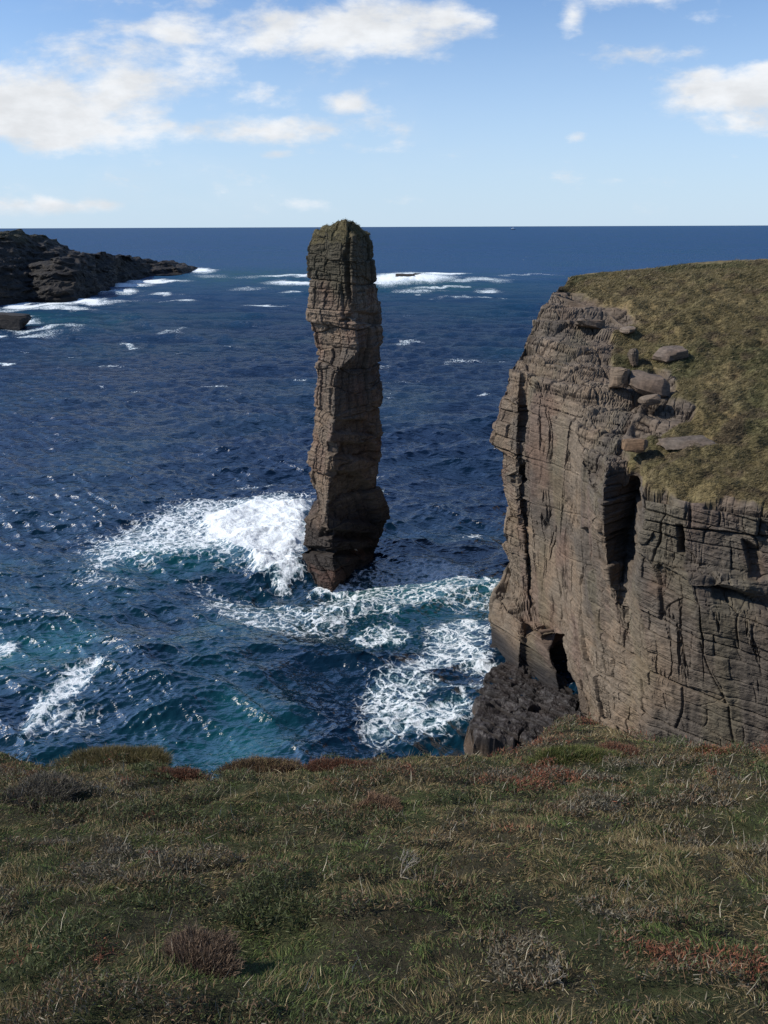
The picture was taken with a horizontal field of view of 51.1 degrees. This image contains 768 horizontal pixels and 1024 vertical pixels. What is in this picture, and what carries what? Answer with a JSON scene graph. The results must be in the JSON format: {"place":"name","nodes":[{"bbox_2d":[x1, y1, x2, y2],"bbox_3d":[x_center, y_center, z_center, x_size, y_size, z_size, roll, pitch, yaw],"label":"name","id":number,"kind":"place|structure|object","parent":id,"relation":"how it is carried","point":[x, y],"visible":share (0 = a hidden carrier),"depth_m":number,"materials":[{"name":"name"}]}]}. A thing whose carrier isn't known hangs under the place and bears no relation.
{"place":"outdoors","nodes":[
{"label":"outdoors","id":0,"kind":"place"},
{"bbox_2d":[0,229,197,304],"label":"headland","id":1,"kind":"structure","parent":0,"point":[39,268],"depth_m":409.20,"materials":[{"name":"grey stone"}]},
{"bbox_2d":[0,225,767,780],"bbox_3d":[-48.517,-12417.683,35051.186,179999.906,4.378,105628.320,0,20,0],"label":"water","id":2,"kind":"structure","parent":0,"point":[158,585],"depth_m":104.79,"materials":[{"name":"blue liquid"}]},
{"bbox_2d":[0,312,31,330],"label":"sea rock","id":3,"kind":"object","parent":2,"relation":"in","point":[14,321],"visible":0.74,"depth_m":277.18,"materials":[{"name":"grey stone"}]},
{"bbox_2d":[302,217,389,591],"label":"sea stack","id":4,"kind":"object","parent":2,"relation":"in","point":[347,516],"visible":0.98,"depth_m":76.23,"materials":[{"name":"stone"}]},
{"bbox_2d":[395,273,414,276],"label":"sea rock","id":5,"kind":"object","parent":2,"relation":"in","point":[402,275],"visible":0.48,"depth_m":540.25,"materials":[{"name":"grey stone"}]},
{"bbox_2d":[463,661,585,757],"bbox_3d":[10.106,14.373,58.713,10.900,3.526,15.000,0,20,0],"label":"rock ledge","id":6,"kind":"object","parent":2,"relation":"in","point":[504,712],"visible":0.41,"depth_m":56.75,"materials":[{"name":"grey stone"}]},
{"bbox_2d":[0,719,767,1023],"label":"ground","id":7,"kind":"structure","parent":0,"point":[756,1012],"depth_m":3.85,"materials":[{"name":"green plant"}]},
{"bbox_2d":[0,769,87,813],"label":"heather cushion","id":8,"kind":"object","parent":7,"relation":"on","point":[38,783],"visible":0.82,"depth_m":5.82,"materials":[{"name":"plant"}]},
{"bbox_2d":[46,742,173,766],"bbox_3d":[-2.399,2.183,7.035,1.155,0.189,0.565,0,20,0],"label":"grass hummock","id":9,"kind":"object","parent":7,"relation":"on","point":[92,755],"depth_m":7.09,"materials":[{"name":"plant"}]},
{"bbox_2d":[140,765,212,781],"bbox_3d":[-1.720,2.160,6.569,0.659,0.159,0.356,0,20,0],"label":"heather cushion","id":10,"kind":"object","parent":7,"relation":"on","point":[184,774],"visible":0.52,"depth_m":6.56,"materials":[{"name":"plant"}]},
{"bbox_2d":[150,916,245,979],"bbox_3d":[-0.778,1.817,3.232,0.425,0.113,0.510,11,23,30],"label":"heather cushion","id":11,"kind":"object","parent":7,"relation":"on","point":[195,944],"visible":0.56,"depth_m":3.28,"materials":[{"name":"plant"}]},
{"bbox_2d":[213,753,304,774],"bbox_3d":[-1.026,2.207,6.881,0.919,0.157,0.456,0,20,0],"label":"heather cushion","id":12,"kind":"object","parent":7,"relation":"on","point":[266,764],"visible":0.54,"depth_m":6.91,"materials":[{"name":"plant"}]},
{"bbox_2d":[301,756,373,772],"bbox_3d":[-0.417,2.215,6.920,0.790,0.162,0.416,0,20,0],"label":"heather cushion","id":13,"kind":"object","parent":7,"relation":"on","point":[316,764],"visible":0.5,"depth_m":6.94,"materials":[{"name":"plant"}]},
{"bbox_2d":[354,790,402,812],"bbox_3d":[-0.038,2.062,5.622,0.375,0.117,0.397,0,20,0],"label":"heather cushion","id":14,"kind":"object","parent":7,"relation":"on","point":[385,800],"visible":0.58,"depth_m":5.65,"materials":[{"name":"plant"}]},
{"bbox_2d":[0,711,767,1023],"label":"heather","id":15,"kind":"object","parent":7,"relation":"on","point":[716,966],"visible":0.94,"depth_m":4.20,"materials":[{"name":"green plant"}]},
{"bbox_2d":[393,847,422,882],"bbox_3d":[0.127,1.869,4.240,0.162,0.151,0.220,0,20,0],"label":"dead twig","id":16,"kind":"object","parent":7,"relation":"on","point":[403,871],"visible":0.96,"depth_m":4.26,"materials":[{"name":"grey plant"}]},
{"bbox_2d":[543,958,568,991],"bbox_3d":[0.650,1.750,3.033,0.086,0.097,0.122,10,22,26],"label":"dead twig","id":17,"kind":"object","parent":7,"relation":"on","point":[550,969],"visible":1,"depth_m":3.04,"materials":[{"name":"grey plant"}]},
{"bbox_2d":[522,743,628,765],"bbox_3d":[1.672,2.148,7.003,0.984,0.205,0.432,0,20,0],"label":"grass hummock","id":18,"kind":"object","parent":7,"relation":"on","point":[587,752],"depth_m":7.02,"materials":[{"name":"plant"}]},
{"bbox_2d":[594,738,645,759],"bbox_3d":[2.127,2.197,7.225,0.561,0.138,0.526,9,22,25],"label":"heather cushion","id":19,"kind":"object","parent":7,"relation":"on","point":[627,747],"visible":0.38,"depth_m":7.33,"materials":[{"name":"plant"}]},
{"bbox_2d":[690,744,734,754],"bbox_3d":[2.924,2.146,7.173,0.439,0.119,0.220,0,20,0],"label":"heather cushion","id":20,"kind":"object","parent":7,"relation":"on","point":[698,748],"visible":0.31,"depth_m":7.18,"materials":[{"name":"plant"}]},
{"bbox_2d":[0,0,767,227],"label":"sky","id":21,"kind":"structure","parent":0,"point":[114,113],"materials":[{"name":"blue"}]},
{"bbox_2d":[488,259,767,751],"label":"cliff","id":22,"kind":"structure","parent":0,"point":[629,595],"depth_m":53.54,"materials":[{"name":"stone"}]},
{"bbox_2d":[574,318,604,328],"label":"boulder","id":23,"kind":"object","parent":22,"relation":"on","point":[590,323],"visible":1,"depth_m":65.89,"materials":[{"name":"stone"}]},
{"bbox_2d":[608,367,630,387],"bbox_3d":[16.768,-9.574,57.292,1.620,1.513,1.319,7,18,38],"label":"boulder","id":24,"kind":"object","parent":22,"relation":"on","point":[619,377],"visible":0.95,"depth_m":56.83,"materials":[{"name":"stone"}]},
{"bbox_2d":[619,326,635,333],"bbox_3d":[19.647,-14.649,64.714,1.139,0.618,1.200,-9,18,-15],"label":"boulder","id":25,"kind":"object","parent":22,"relation":"on","point":[628,329],"visible":1,"depth_m":64.45,"materials":[{"name":"stone"}]},
{"bbox_2d":[627,348,638,365],"bbox_3d":[18.805,-11.667,60.466,0.801,1.377,0.824,-13,17,-26],"label":"boulder","id":26,"kind":"object","parent":22,"relation":"on","point":[633,355],"visible":1,"depth_m":60.22,"materials":[{"name":"stone"}]},
{"bbox_2d":[621,438,647,452],"bbox_3d":[15.873,-4.249,50.781,1.706,0.853,1.290,3,17,11],"label":"boulder","id":27,"kind":"object","parent":22,"relation":"on","point":[638,445],"visible":1,"depth_m":50.31,"materials":[{"name":"stone"}]},
{"bbox_2d":[628,370,669,397],"bbox_3d":[18.684,-8.993,56.571,3.039,1.460,2.177,14,30,13],"label":"boulder","id":28,"kind":"object","parent":22,"relation":"on","point":[644,383],"visible":0.94,"depth_m":55.94,"materials":[{"name":"stone"}]},
{"bbox_2d":[638,394,661,405],"bbox_3d":[18.298,-7.694,55.068,1.395,0.706,1.243,-11,13,-2],"label":"boulder","id":29,"kind":"object","parent":22,"relation":"on","point":[650,400],"visible":1,"depth_m":54.69,"materials":[{"name":"stone"}]},
{"bbox_2d":[556,258,767,509],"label":"grass","id":30,"kind":"structure","parent":22,"relation":"on","point":[706,271],"depth_m":62.23,"materials":[{"name":"green plant"}]},
{"bbox_2d":[652,345,688,362],"bbox_3d":[21.518,-11.821,60.407,2.459,1.157,1.934,-11,21,-8],"label":"boulder","id":31,"kind":"object","parent":22,"relation":"on","point":[668,354],"visible":0.98,"depth_m":59.79,"materials":[{"name":"stone"}]},
{"bbox_2d":[656,435,716,449],"bbox_3d":[19.225,-4.430,51.018,3.532,0.508,1.859,-6,29,-1],"label":"boulder","id":32,"kind":"object","parent":22,"relation":"on","point":[674,443],"visible":0.94,"depth_m":50.69,"materials":[{"name":"stone"}]}
]}

